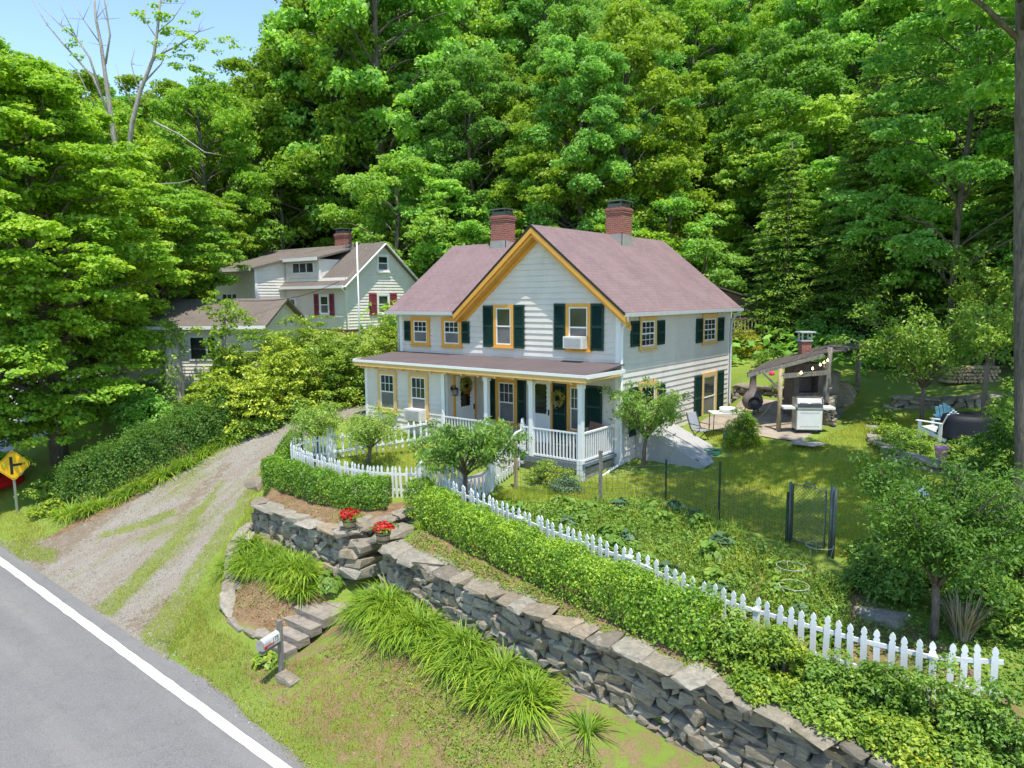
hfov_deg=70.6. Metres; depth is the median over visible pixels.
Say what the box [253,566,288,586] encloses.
daylily
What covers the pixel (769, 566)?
vegetable plant
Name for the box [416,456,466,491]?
picket gate
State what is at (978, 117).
hemlock
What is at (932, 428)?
adirondack chair
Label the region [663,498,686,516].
cabbage
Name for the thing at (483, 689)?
daylily
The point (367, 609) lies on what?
daylily
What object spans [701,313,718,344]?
window
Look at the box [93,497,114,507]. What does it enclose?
daylily
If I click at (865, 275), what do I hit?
hemlock
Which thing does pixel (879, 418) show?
shrub
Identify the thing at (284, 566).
daylily
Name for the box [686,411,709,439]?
garden chair
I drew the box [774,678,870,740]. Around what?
shrub
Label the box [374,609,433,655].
daylily
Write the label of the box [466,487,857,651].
garden weeds
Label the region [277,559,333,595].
daylily
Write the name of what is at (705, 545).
vegetable plant
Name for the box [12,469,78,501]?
shrub
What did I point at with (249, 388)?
rhododendron
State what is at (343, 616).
daylily
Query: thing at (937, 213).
broadleaf tree
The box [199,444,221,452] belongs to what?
daylily
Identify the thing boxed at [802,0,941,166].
broadleaf tree
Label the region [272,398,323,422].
shrub
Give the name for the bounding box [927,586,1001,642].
dry grass clump
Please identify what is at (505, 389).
window
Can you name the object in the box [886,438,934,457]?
perennial
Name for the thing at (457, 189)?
broadleaf tree
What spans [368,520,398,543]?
flower tub
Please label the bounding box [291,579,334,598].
daylily
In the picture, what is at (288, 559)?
daylily
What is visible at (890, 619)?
boulder
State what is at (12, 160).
maple tree
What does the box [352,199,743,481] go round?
farmhouse
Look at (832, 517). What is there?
garden gate
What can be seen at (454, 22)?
broadleaf tree
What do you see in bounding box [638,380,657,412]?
window
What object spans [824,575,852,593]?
vegetable plant
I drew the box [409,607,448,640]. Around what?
daylily
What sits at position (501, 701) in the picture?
daylily
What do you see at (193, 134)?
broadleaf tree
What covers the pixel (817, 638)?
vegetable plant
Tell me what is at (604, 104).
broadleaf tree
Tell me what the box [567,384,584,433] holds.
window
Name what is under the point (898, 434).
perennial
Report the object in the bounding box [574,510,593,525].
vegetable plant
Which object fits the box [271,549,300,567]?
daylily
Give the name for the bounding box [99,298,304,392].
garage
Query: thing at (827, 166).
broadleaf tree
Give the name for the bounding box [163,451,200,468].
daylily
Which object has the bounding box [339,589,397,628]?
daylily
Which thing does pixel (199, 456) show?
daylily
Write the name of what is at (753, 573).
vegetable plant
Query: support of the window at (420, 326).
in the farmhouse
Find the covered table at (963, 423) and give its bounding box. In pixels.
[936,411,1004,441]
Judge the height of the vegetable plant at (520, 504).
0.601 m
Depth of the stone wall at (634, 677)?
12.91 m
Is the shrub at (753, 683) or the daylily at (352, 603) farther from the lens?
the daylily at (352, 603)
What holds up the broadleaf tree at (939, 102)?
on the ground at (630, 743)
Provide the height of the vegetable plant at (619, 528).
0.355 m
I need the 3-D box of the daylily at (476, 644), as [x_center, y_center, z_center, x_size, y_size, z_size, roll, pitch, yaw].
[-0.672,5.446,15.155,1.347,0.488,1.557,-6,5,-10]
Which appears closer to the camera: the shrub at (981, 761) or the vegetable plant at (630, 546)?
the shrub at (981, 761)
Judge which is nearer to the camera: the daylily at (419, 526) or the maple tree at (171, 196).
the daylily at (419, 526)
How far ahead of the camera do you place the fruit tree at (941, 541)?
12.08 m
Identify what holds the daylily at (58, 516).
on the ground at (630, 743)
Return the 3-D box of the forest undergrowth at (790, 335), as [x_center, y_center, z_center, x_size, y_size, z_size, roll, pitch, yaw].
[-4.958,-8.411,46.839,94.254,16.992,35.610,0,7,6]
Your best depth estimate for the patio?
26.79 m
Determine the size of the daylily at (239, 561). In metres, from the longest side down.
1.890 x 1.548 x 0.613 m
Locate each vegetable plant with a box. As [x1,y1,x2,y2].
[494,500,510,509]
[509,501,531,519]
[532,497,548,515]
[547,492,564,508]
[556,509,577,526]
[557,499,576,514]
[559,496,581,509]
[561,496,575,505]
[562,506,577,514]
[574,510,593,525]
[575,529,595,543]
[581,501,601,515]
[589,537,608,545]
[594,524,619,543]
[603,501,621,515]
[603,535,627,557]
[605,512,623,524]
[607,525,627,533]
[620,510,636,525]
[625,545,644,555]
[639,507,657,518]
[640,497,663,510]
[640,550,658,563]
[652,510,675,529]
[655,544,673,556]
[669,575,695,587]
[685,513,712,532]
[688,536,708,551]
[695,540,727,567]
[699,567,732,584]
[700,522,714,537]
[719,596,740,615]
[721,523,743,535]
[724,567,751,592]
[725,538,742,553]
[737,563,759,581]
[756,553,785,572]
[758,578,791,604]
[761,558,783,577]
[761,572,788,599]
[762,617,776,625]
[782,560,808,579]
[787,577,806,597]
[798,603,819,618]
[804,631,834,652]
[805,620,832,641]
[810,601,838,623]
[813,584,840,603]
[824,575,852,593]
[830,623,847,647]
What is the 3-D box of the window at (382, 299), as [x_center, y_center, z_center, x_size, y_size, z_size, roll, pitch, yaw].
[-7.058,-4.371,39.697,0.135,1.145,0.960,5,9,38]
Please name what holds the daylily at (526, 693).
on the ground at (630, 743)
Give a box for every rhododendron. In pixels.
[179,372,254,430]
[186,340,257,391]
[208,355,293,434]
[228,316,312,397]
[246,330,339,416]
[271,314,357,386]
[284,327,365,411]
[319,332,391,405]
[354,306,399,387]
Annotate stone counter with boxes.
[797,394,837,425]
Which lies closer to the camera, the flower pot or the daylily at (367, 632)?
the daylily at (367, 632)
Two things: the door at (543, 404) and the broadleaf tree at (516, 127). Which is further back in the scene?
the broadleaf tree at (516, 127)
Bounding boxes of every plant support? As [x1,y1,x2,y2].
[776,561,805,577]
[779,579,809,597]
[805,541,833,560]
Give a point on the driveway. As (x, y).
(135, 613)
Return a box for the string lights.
[781,359,828,373]
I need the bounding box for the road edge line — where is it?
[0,557,291,767]
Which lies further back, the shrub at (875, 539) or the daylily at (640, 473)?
the daylily at (640, 473)
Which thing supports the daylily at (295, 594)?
on the ground at (630, 743)
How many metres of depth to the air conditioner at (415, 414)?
26.13 m
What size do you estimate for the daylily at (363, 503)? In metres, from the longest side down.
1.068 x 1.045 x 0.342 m
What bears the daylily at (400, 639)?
on the ground at (630, 743)
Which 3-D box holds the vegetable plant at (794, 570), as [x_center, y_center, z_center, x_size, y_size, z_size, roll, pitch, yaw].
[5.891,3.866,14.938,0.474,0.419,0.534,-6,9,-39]
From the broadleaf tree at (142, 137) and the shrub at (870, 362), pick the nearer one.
the shrub at (870, 362)
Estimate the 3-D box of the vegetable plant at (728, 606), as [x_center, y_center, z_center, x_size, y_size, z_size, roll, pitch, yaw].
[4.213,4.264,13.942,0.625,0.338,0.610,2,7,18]
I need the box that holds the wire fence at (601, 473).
[514,442,788,543]
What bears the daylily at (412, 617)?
on the ground at (630, 743)
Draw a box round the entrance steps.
[271,584,378,660]
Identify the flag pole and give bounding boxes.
[356,242,360,349]
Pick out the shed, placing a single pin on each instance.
(736, 297)
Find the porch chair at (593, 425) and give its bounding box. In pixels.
[571,421,602,454]
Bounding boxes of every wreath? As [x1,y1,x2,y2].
[459,376,473,395]
[550,389,566,408]
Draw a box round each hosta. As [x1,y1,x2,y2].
[250,650,277,670]
[313,569,345,594]
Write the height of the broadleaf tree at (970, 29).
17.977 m
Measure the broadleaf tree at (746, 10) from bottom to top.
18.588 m
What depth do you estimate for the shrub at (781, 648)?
11.70 m
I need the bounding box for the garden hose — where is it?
[703,448,720,454]
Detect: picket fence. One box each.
[290,428,417,497]
[329,420,429,460]
[440,476,1003,700]
[443,469,489,499]
[487,441,520,491]
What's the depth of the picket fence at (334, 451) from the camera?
24.27 m
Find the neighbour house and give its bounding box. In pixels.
[215,228,418,333]
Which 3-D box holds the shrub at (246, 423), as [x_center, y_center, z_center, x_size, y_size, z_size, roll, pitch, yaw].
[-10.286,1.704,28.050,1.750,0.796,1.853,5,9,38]
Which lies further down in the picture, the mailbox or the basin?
the mailbox
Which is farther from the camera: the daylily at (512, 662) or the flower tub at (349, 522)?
the flower tub at (349, 522)
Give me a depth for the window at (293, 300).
40.45 m
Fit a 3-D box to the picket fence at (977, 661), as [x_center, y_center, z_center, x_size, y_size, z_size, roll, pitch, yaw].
[2.439,3.953,15.109,13.018,1.842,0.932,6,9,43]
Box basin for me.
[719,406,734,412]
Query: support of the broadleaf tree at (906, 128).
on the ground at (630, 743)
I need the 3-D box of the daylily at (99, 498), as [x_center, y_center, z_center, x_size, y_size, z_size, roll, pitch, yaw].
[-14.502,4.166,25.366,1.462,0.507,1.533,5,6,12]
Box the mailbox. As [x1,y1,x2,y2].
[256,619,284,671]
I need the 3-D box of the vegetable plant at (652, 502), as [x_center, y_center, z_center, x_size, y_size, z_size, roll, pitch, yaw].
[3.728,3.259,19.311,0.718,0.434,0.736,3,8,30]
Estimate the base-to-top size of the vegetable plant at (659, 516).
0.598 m
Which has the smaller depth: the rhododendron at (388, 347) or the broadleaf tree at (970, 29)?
the rhododendron at (388, 347)
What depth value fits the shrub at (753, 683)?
11.45 m
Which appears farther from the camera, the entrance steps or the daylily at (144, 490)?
the daylily at (144, 490)
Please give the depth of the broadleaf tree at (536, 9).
52.02 m
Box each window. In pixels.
[188,335,216,360]
[222,293,236,298]
[289,297,296,306]
[292,262,313,273]
[318,294,329,315]
[376,254,390,272]
[377,294,389,314]
[377,370,397,413]
[407,373,429,423]
[410,317,430,346]
[440,317,462,347]
[492,305,514,348]
[495,378,518,427]
[564,303,591,352]
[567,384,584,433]
[638,316,657,351]
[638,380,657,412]
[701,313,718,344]
[701,370,716,415]
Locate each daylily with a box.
[36,505,74,527]
[43,496,83,523]
[66,497,96,520]
[66,505,98,524]
[70,497,95,511]
[74,503,99,517]
[75,497,108,515]
[82,495,111,514]
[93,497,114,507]
[104,486,129,501]
[104,498,126,511]
[107,484,139,502]
[114,476,146,496]
[120,474,156,488]
[132,483,154,495]
[137,465,178,487]
[142,460,185,482]
[142,464,175,485]
[162,457,194,476]
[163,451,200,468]
[171,454,204,471]
[190,443,217,456]
[190,449,210,458]
[191,450,214,458]
[195,441,215,455]
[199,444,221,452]
[203,549,235,579]
[210,434,244,446]
[213,560,251,579]
[215,438,231,447]
[218,555,253,586]
[219,542,251,572]
[221,547,258,578]
[222,541,263,575]
[224,531,266,552]
[226,549,266,580]
[227,561,266,584]
[228,535,262,559]
[229,554,259,583]
[230,528,265,548]
[233,536,267,554]
[236,537,288,564]
[242,539,286,569]
[246,549,289,575]
[246,550,302,587]
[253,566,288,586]
[255,551,309,584]
[256,546,300,572]
[258,571,287,589]
[259,569,304,601]
[262,541,292,558]
[262,579,298,601]
[264,552,299,583]
[265,579,333,605]
[267,564,302,585]
[268,548,319,579]
[268,552,323,585]
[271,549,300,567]
[271,552,304,566]
[273,575,316,601]
[275,553,317,585]
[277,557,318,586]
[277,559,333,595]
[280,578,323,598]
[280,585,322,605]
[283,550,321,572]
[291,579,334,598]
[292,563,324,584]
[322,599,362,639]
[327,587,389,623]
[333,582,383,629]
[338,610,360,627]
[339,582,380,612]
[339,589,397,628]
[340,574,412,616]
[341,585,399,635]
[342,581,410,627]
[344,609,392,634]
[348,586,398,629]
[348,591,395,625]
[348,594,389,636]
[350,586,414,622]
[350,606,413,661]
[352,594,416,645]
[353,499,376,509]
[353,617,385,637]
[366,613,410,651]
[368,589,415,613]
[370,612,424,647]
[371,590,422,628]
[372,610,441,650]
[374,598,412,634]
[374,606,436,647]
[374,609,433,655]
[376,632,417,663]
[378,614,421,650]
[380,596,440,627]
[384,633,420,663]
[386,600,437,631]
[387,597,450,646]
[391,606,455,654]
[391,607,451,657]
[391,608,431,624]
[391,620,473,660]
[398,630,457,668]
[399,627,441,674]
[405,641,479,699]
[408,639,456,672]
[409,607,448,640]
[409,616,491,677]
[410,519,440,534]
[417,643,472,683]
[419,639,502,700]
[421,637,484,685]
[422,626,501,679]
[425,621,454,645]
[428,620,482,655]
[428,653,499,708]
[429,641,482,670]
[441,638,497,677]
[447,673,513,730]
[448,666,490,694]
[452,667,512,717]
[455,632,498,662]
[458,664,510,714]
[459,656,534,690]
[459,682,507,725]
[462,645,542,687]
[463,635,546,699]
[464,665,500,684]
[470,656,510,684]
[473,671,561,728]
[476,670,540,718]
[482,661,521,702]
[483,665,569,727]
[484,673,562,741]
[486,676,583,752]
[488,673,553,719]
[492,667,543,696]
[494,662,559,713]
[495,672,550,709]
[498,689,553,738]
[502,672,565,728]
[503,660,557,697]
[550,673,572,684]
[553,702,623,757]
[633,468,651,476]
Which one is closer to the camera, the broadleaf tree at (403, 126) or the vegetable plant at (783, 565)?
the vegetable plant at (783, 565)
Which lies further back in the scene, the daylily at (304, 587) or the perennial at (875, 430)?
the perennial at (875, 430)
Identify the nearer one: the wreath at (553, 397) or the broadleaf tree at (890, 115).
the wreath at (553, 397)
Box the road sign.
[0,450,29,512]
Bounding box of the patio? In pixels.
[699,399,846,440]
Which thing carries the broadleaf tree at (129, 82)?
on the ground at (630, 743)
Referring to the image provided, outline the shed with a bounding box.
[716,285,759,342]
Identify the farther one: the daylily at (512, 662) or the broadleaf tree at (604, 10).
the broadleaf tree at (604, 10)
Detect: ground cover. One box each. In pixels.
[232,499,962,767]
[479,496,1023,706]
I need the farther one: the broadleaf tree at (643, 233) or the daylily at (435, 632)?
the broadleaf tree at (643, 233)
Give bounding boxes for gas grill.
[781,396,835,432]
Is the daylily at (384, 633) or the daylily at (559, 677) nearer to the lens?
the daylily at (559, 677)
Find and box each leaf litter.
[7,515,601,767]
[176,495,690,767]
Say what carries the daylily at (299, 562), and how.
on the ground at (630, 743)
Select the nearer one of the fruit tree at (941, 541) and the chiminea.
the fruit tree at (941, 541)
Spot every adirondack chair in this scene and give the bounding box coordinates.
[915,410,958,442]
[933,403,954,432]
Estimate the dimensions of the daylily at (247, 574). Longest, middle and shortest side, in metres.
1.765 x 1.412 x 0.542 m
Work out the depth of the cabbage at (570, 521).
18.19 m
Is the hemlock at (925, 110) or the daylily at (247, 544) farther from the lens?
the hemlock at (925, 110)
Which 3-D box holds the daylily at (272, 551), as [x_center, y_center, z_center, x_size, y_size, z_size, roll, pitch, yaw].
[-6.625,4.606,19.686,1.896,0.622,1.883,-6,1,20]
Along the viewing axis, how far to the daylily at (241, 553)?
19.89 m
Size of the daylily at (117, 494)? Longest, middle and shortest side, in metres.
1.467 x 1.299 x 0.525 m
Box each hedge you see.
[50,386,246,500]
[259,428,392,509]
[402,473,654,628]
[621,561,724,659]
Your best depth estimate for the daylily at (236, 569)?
19.17 m
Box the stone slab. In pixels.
[790,440,826,446]
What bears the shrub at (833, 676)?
on the ground at (630, 743)
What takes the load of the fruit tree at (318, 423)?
on the ground at (630, 743)
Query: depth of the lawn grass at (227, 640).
14.84 m
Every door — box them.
[256,640,263,651]
[453,375,476,430]
[535,381,552,443]
[644,427,713,466]
[662,421,712,455]
[797,411,821,429]
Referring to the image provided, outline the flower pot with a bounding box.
[934,443,948,459]
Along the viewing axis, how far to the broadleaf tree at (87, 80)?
49.84 m
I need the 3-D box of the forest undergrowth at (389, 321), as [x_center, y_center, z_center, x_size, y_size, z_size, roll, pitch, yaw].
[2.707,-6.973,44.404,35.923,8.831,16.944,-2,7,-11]
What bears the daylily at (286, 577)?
on the ground at (630, 743)
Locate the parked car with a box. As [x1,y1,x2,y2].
[0,472,24,488]
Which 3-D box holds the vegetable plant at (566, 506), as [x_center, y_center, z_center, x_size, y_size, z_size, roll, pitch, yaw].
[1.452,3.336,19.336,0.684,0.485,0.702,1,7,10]
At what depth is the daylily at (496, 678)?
14.08 m
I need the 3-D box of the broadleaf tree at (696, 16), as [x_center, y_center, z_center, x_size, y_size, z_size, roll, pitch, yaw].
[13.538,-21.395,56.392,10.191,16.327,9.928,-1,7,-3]
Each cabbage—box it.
[555,515,575,530]
[610,497,629,514]
[620,528,638,543]
[658,560,683,585]
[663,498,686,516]
[687,507,702,517]
[702,580,738,599]
[708,531,735,550]
[786,602,810,619]
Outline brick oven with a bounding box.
[783,331,840,416]
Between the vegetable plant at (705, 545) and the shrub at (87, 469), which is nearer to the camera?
the vegetable plant at (705, 545)
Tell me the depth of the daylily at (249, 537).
20.59 m
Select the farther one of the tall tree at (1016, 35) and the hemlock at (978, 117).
the hemlock at (978, 117)
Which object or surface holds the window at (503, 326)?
in the farmhouse
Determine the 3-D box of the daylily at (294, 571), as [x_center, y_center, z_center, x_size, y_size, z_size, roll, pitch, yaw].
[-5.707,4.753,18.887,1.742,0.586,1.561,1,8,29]
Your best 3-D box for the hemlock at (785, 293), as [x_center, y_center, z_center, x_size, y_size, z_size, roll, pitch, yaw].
[14.203,-6.994,37.485,5.698,10.830,5.630,-3,7,-19]
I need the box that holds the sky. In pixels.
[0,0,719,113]
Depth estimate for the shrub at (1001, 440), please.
18.55 m
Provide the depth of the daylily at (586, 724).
12.76 m
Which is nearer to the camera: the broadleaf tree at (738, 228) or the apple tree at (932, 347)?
the apple tree at (932, 347)
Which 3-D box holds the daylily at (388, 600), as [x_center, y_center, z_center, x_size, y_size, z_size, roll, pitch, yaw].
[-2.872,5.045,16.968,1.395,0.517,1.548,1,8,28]
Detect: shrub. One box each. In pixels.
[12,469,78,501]
[21,498,64,518]
[66,448,117,480]
[102,386,173,433]
[103,377,163,418]
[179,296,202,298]
[183,418,226,441]
[223,418,265,438]
[249,411,285,432]
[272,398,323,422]
[521,459,582,486]
[547,472,585,493]
[692,604,766,670]
[720,406,769,447]
[724,659,801,707]
[732,324,763,357]
[737,619,818,694]
[745,301,797,348]
[753,347,790,365]
[756,277,830,314]
[759,269,779,282]
[767,381,783,391]
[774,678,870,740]
[783,308,856,352]
[802,647,877,706]
[836,540,931,605]
[839,521,923,574]
[844,657,948,733]
[846,706,959,767]
[862,336,964,370]
[863,407,895,424]
[893,651,1022,763]
[922,549,1016,591]
[929,566,1023,643]
[936,727,1009,767]
[947,676,1023,767]
[959,400,1013,489]
[978,498,1023,592]
[984,341,1013,428]
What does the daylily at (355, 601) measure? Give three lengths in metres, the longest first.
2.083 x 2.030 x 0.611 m
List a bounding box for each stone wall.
[249,497,414,585]
[378,539,956,767]
[731,383,860,403]
[866,431,1002,482]
[883,393,1011,408]
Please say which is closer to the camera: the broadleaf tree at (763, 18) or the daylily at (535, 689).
the daylily at (535, 689)
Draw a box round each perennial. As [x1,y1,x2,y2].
[869,422,912,436]
[872,424,943,450]
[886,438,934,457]
[941,435,1007,464]
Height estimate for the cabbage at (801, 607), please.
0.441 m
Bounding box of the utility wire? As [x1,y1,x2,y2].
[238,282,337,300]
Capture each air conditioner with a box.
[404,408,425,421]
[563,336,586,348]
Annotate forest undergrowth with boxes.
[170,177,1013,375]
[357,223,837,341]
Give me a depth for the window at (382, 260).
39.46 m
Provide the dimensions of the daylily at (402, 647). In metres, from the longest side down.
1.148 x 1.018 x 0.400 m
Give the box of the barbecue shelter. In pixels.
[747,342,861,430]
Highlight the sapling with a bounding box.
[954,298,1013,412]
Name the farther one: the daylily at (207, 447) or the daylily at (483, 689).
the daylily at (207, 447)
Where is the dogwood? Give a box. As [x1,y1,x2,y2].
[472,146,617,241]
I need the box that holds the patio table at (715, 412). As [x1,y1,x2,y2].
[708,410,742,434]
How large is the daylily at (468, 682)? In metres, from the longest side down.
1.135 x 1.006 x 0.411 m
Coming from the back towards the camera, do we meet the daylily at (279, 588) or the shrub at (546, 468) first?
the shrub at (546, 468)
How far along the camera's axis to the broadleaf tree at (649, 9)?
62.45 m
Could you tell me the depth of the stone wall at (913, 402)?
25.98 m
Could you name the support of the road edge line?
on the road at (74, 693)
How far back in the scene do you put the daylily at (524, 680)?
13.99 m
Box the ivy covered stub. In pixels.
[155,318,187,416]
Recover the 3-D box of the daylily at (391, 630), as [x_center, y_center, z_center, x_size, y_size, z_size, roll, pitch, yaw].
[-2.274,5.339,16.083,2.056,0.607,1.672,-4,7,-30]
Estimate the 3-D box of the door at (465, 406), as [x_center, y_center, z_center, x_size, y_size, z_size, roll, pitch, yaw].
[-1.712,0.754,26.464,0.100,2.400,1.220,5,9,38]
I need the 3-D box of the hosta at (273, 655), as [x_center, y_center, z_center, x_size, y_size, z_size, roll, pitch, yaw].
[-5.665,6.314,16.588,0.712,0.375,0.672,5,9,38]
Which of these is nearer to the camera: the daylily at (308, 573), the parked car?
the daylily at (308, 573)
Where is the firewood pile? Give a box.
[938,365,1000,382]
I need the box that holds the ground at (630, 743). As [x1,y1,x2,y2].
[0,101,1023,767]
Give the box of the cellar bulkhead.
[635,421,717,469]
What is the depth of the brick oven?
27.35 m
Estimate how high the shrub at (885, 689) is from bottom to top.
0.972 m
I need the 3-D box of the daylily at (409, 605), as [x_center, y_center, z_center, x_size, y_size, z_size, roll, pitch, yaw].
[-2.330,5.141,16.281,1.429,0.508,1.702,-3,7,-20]
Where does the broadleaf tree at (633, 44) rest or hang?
on the ground at (630, 743)
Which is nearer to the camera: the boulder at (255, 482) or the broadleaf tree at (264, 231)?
the boulder at (255, 482)
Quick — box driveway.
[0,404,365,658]
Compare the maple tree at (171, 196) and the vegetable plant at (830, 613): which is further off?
the maple tree at (171, 196)
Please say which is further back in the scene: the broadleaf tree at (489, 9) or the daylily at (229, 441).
the broadleaf tree at (489, 9)
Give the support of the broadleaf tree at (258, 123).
on the ground at (630, 743)
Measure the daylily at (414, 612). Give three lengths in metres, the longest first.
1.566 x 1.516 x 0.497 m
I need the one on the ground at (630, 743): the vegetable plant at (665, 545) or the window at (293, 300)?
the vegetable plant at (665, 545)
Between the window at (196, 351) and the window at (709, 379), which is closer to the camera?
the window at (709, 379)
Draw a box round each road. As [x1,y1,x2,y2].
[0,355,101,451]
[0,545,307,767]
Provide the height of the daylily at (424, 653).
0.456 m
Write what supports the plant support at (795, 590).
on the ground at (630, 743)
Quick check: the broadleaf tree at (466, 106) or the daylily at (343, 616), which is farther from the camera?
the broadleaf tree at (466, 106)
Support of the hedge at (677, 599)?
on the ground at (630, 743)
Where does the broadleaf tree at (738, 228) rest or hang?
on the ground at (630, 743)
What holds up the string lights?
hanging from the barbecue shelter
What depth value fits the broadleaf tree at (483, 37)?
68.61 m
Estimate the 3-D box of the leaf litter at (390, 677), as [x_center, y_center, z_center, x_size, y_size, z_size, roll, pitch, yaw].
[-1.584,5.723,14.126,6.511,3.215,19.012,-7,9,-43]
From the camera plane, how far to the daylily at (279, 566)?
18.79 m
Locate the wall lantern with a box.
[450,385,457,395]
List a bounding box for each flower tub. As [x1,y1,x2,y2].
[332,507,363,529]
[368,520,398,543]
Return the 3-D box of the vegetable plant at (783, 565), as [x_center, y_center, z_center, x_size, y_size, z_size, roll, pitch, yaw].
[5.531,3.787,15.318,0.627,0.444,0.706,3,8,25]
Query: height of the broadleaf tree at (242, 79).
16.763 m
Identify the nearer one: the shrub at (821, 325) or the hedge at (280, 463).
the hedge at (280, 463)
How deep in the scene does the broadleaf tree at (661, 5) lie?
66.09 m
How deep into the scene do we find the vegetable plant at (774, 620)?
13.35 m
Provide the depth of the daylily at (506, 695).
13.45 m
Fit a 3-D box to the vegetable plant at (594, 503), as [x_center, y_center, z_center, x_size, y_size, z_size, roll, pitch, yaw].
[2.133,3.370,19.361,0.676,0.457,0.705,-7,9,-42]
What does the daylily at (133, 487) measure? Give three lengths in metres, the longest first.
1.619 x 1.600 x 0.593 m
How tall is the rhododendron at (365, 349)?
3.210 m
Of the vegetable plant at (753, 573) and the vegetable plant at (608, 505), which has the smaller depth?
the vegetable plant at (753, 573)
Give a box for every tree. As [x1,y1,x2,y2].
[0,36,106,469]
[0,53,197,465]
[0,141,109,343]
[1,133,212,416]
[26,98,198,320]
[30,63,126,144]
[32,0,245,263]
[57,181,251,298]
[88,86,162,173]
[91,125,172,297]
[114,74,217,184]
[132,75,274,297]
[143,123,214,298]
[177,104,274,248]
[177,183,262,298]
[185,289,260,381]
[191,50,330,261]
[212,75,271,163]
[216,160,349,257]
[222,117,299,245]
[235,0,417,255]
[246,5,390,243]
[258,0,500,251]
[283,396,347,456]
[311,22,411,233]
[316,152,473,278]
[337,0,480,247]
[339,403,410,466]
[360,2,471,154]
[360,10,481,155]
[388,416,532,502]
[392,163,499,271]
[404,46,535,267]
[412,0,547,202]
[444,52,539,233]
[467,19,512,116]
[489,63,634,237]
[490,0,592,203]
[509,0,611,154]
[516,33,645,238]
[522,2,646,226]
[552,0,725,256]
[555,0,613,63]
[577,6,660,164]
[578,209,681,255]
[598,376,695,467]
[609,40,703,218]
[614,0,693,152]
[618,0,683,147]
[632,191,729,283]
[633,0,758,198]
[674,0,755,163]
[682,235,758,295]
[686,5,753,143]
[700,106,827,278]
[705,28,823,234]
[718,28,879,242]
[720,0,771,104]
[730,0,781,76]
[738,0,854,182]
[748,93,880,281]
[754,155,916,324]
[761,0,890,167]
[795,0,952,168]
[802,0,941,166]
[811,130,994,326]
[824,0,1014,348]
[824,292,1013,422]
[842,438,1023,640]
[853,0,984,145]
[855,5,1005,119]
[876,12,963,116]
[893,56,1003,193]
[899,0,1014,174]
[924,240,1012,365]
[945,105,1007,269]
[962,47,1014,262]
[971,0,1023,500]
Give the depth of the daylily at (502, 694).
13.61 m
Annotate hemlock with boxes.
[731,141,849,342]
[786,38,946,340]
[872,0,988,303]
[902,16,1014,314]
[920,100,1013,336]
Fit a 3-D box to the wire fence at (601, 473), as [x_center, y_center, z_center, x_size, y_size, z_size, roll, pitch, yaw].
[3.673,2.685,19.530,8.094,1.817,1.665,5,9,40]
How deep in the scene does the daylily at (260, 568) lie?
18.58 m
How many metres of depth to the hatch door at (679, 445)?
23.80 m
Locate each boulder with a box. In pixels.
[243,475,264,491]
[275,669,300,687]
[339,537,382,579]
[367,522,414,543]
[837,381,856,407]
[853,606,912,630]
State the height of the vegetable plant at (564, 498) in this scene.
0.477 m
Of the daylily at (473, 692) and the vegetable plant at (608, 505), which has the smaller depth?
the daylily at (473, 692)
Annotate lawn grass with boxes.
[0,498,600,767]
[314,413,963,559]
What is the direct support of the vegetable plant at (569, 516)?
on the ground at (630, 743)
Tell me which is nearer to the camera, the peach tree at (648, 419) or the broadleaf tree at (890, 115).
the peach tree at (648, 419)
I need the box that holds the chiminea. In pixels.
[742,370,762,415]
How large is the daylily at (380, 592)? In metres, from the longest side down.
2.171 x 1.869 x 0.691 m
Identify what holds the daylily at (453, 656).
on the ground at (630, 743)
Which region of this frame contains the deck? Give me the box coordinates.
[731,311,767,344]
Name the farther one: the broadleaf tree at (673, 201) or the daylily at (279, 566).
the broadleaf tree at (673, 201)
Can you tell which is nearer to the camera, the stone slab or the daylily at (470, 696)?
the daylily at (470, 696)
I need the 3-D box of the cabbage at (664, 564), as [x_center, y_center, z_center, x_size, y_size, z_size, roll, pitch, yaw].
[3.267,3.975,15.140,0.802,0.538,0.756,2,7,23]
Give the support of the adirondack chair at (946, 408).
on the ground at (630, 743)
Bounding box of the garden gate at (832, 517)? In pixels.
[787,482,837,558]
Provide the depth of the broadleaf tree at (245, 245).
43.56 m
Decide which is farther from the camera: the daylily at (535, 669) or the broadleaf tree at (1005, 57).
the broadleaf tree at (1005, 57)
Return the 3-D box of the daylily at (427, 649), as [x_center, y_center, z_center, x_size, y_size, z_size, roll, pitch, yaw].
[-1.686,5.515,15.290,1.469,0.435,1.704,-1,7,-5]
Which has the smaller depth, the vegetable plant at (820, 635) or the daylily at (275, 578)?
the vegetable plant at (820, 635)
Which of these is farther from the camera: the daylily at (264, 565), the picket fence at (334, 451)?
the picket fence at (334, 451)
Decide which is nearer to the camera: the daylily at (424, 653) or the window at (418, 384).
the daylily at (424, 653)
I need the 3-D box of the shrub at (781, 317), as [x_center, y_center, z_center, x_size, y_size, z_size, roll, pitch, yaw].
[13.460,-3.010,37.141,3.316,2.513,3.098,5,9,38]
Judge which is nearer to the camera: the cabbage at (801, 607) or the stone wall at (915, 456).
the cabbage at (801, 607)
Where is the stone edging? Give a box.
[219,522,270,638]

